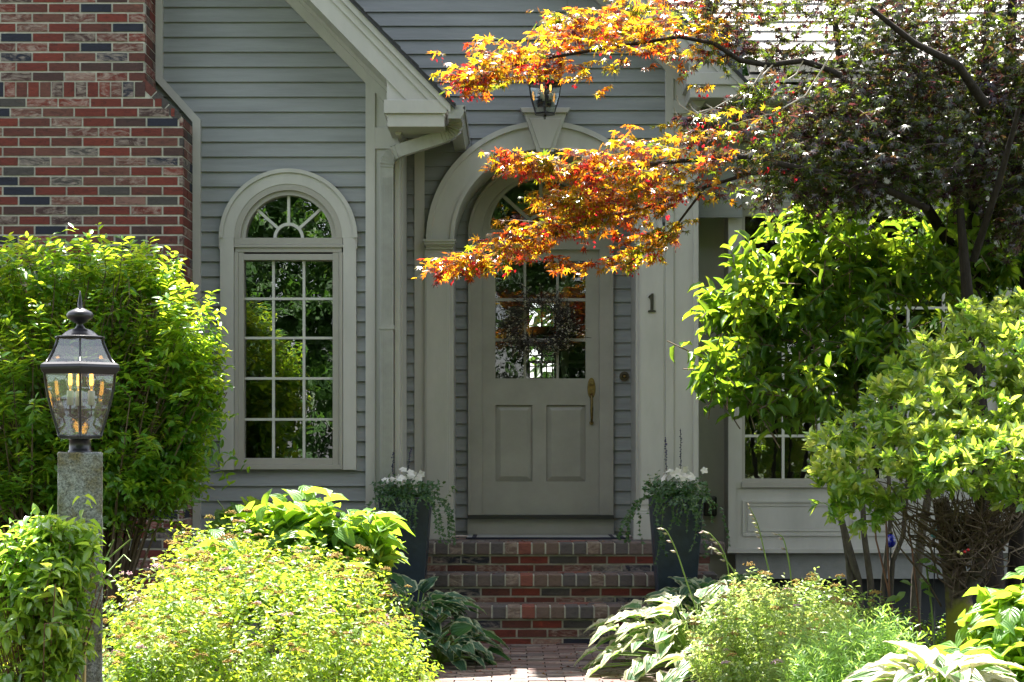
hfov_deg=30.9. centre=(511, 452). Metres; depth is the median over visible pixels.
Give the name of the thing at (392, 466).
salvia
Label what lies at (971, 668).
hosta
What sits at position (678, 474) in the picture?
white flowering plant
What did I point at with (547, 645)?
fallen leaves
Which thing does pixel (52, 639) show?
climbing vine
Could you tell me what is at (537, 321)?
tall tree
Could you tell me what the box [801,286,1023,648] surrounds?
rhododendron
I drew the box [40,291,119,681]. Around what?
lamp post
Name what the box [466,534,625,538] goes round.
doormat
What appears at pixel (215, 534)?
hydrangea bush
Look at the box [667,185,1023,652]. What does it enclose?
glossy leaved shrub
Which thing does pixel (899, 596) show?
rose bush
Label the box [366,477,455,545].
trailing ivy
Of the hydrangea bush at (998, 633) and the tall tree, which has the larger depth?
the tall tree
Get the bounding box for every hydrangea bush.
[140,529,370,623]
[203,485,415,644]
[910,566,1023,681]
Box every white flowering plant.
[375,467,456,499]
[642,466,707,496]
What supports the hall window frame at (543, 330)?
in the house
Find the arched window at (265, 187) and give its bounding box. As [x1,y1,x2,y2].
[219,168,356,469]
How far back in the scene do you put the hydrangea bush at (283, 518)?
10.03 m
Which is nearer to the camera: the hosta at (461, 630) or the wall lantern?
the hosta at (461, 630)
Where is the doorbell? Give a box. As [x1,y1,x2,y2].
[619,371,628,380]
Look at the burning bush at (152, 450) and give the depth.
10.47 m
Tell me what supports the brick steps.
on the garden bed ground
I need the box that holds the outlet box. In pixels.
[703,496,716,515]
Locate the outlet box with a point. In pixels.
(706, 506)
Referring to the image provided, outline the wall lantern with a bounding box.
[527,52,561,118]
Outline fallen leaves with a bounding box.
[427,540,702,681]
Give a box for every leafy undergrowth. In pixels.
[214,625,673,664]
[810,585,945,657]
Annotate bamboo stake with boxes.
[82,609,87,681]
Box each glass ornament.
[888,529,895,587]
[931,523,936,634]
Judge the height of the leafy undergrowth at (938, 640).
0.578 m
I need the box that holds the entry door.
[468,168,613,534]
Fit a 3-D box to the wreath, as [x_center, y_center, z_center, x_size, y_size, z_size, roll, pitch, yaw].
[0.231,-0.960,13.872,0.726,0.620,0.192,0,0,0]
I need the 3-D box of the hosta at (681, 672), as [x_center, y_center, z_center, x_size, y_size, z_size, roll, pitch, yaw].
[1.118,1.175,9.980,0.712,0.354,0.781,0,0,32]
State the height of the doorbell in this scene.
0.074 m
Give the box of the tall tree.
[529,56,748,377]
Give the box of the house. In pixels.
[0,0,1023,644]
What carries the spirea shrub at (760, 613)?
on the garden bed ground
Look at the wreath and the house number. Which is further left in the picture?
the wreath
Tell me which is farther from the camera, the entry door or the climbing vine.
the entry door
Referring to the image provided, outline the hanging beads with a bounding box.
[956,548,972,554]
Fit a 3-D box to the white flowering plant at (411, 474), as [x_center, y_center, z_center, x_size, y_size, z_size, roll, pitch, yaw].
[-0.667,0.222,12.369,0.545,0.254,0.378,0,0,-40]
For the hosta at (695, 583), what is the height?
0.578 m
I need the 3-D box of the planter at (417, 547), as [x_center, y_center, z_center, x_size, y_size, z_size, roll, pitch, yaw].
[-0.710,0.655,12.360,0.344,0.721,0.344,0,0,0]
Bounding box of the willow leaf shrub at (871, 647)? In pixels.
[773,602,926,681]
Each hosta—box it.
[324,571,511,665]
[380,616,496,671]
[574,503,792,681]
[629,572,800,654]
[651,636,781,681]
[842,640,1023,681]
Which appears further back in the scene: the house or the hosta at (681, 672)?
the house
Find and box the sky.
[529,305,553,377]
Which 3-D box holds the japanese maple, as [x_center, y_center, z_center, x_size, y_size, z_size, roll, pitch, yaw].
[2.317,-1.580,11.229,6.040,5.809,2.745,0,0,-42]
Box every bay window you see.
[742,203,859,487]
[867,203,983,487]
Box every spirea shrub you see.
[102,509,444,681]
[678,562,883,681]
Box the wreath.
[495,283,589,364]
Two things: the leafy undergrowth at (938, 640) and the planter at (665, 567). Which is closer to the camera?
the leafy undergrowth at (938, 640)
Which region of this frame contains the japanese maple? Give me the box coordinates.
[414,0,1023,603]
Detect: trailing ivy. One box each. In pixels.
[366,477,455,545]
[616,480,730,564]
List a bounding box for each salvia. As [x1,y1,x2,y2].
[391,448,411,483]
[664,429,682,486]
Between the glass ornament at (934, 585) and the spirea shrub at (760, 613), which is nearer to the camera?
the spirea shrub at (760, 613)
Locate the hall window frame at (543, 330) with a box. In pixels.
[526,264,584,377]
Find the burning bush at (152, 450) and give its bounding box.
[0,222,250,661]
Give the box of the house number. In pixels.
[648,293,655,311]
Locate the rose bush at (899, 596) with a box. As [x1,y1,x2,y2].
[874,510,945,645]
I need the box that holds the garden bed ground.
[0,621,945,681]
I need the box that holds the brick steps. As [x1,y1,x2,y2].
[383,536,724,643]
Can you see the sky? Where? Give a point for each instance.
(549, 369)
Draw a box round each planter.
[378,497,431,605]
[648,497,703,605]
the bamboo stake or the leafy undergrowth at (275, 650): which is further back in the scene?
the leafy undergrowth at (275, 650)
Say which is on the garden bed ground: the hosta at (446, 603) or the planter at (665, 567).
the hosta at (446, 603)
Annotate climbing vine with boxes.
[0,494,130,681]
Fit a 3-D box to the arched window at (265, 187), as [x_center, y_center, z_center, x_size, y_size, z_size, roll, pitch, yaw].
[-1.515,-0.902,12.569,0.938,2.040,0.102,0,0,0]
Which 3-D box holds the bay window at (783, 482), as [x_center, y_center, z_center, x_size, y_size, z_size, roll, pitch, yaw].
[2.140,-0.793,13.717,0.880,2.107,0.066,0,0,0]
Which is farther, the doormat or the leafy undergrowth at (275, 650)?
the doormat
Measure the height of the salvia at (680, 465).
0.392 m
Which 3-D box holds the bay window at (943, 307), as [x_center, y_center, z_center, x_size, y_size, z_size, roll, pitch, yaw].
[3.065,-0.793,13.717,0.875,2.107,0.066,0,0,0]
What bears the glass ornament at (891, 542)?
on the garden bed ground
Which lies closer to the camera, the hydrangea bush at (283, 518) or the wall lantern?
the hydrangea bush at (283, 518)
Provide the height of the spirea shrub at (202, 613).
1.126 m
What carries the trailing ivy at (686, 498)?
on the planter at (665, 567)
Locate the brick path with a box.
[419,643,669,681]
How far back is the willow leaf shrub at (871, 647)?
8.71 m
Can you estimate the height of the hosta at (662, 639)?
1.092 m

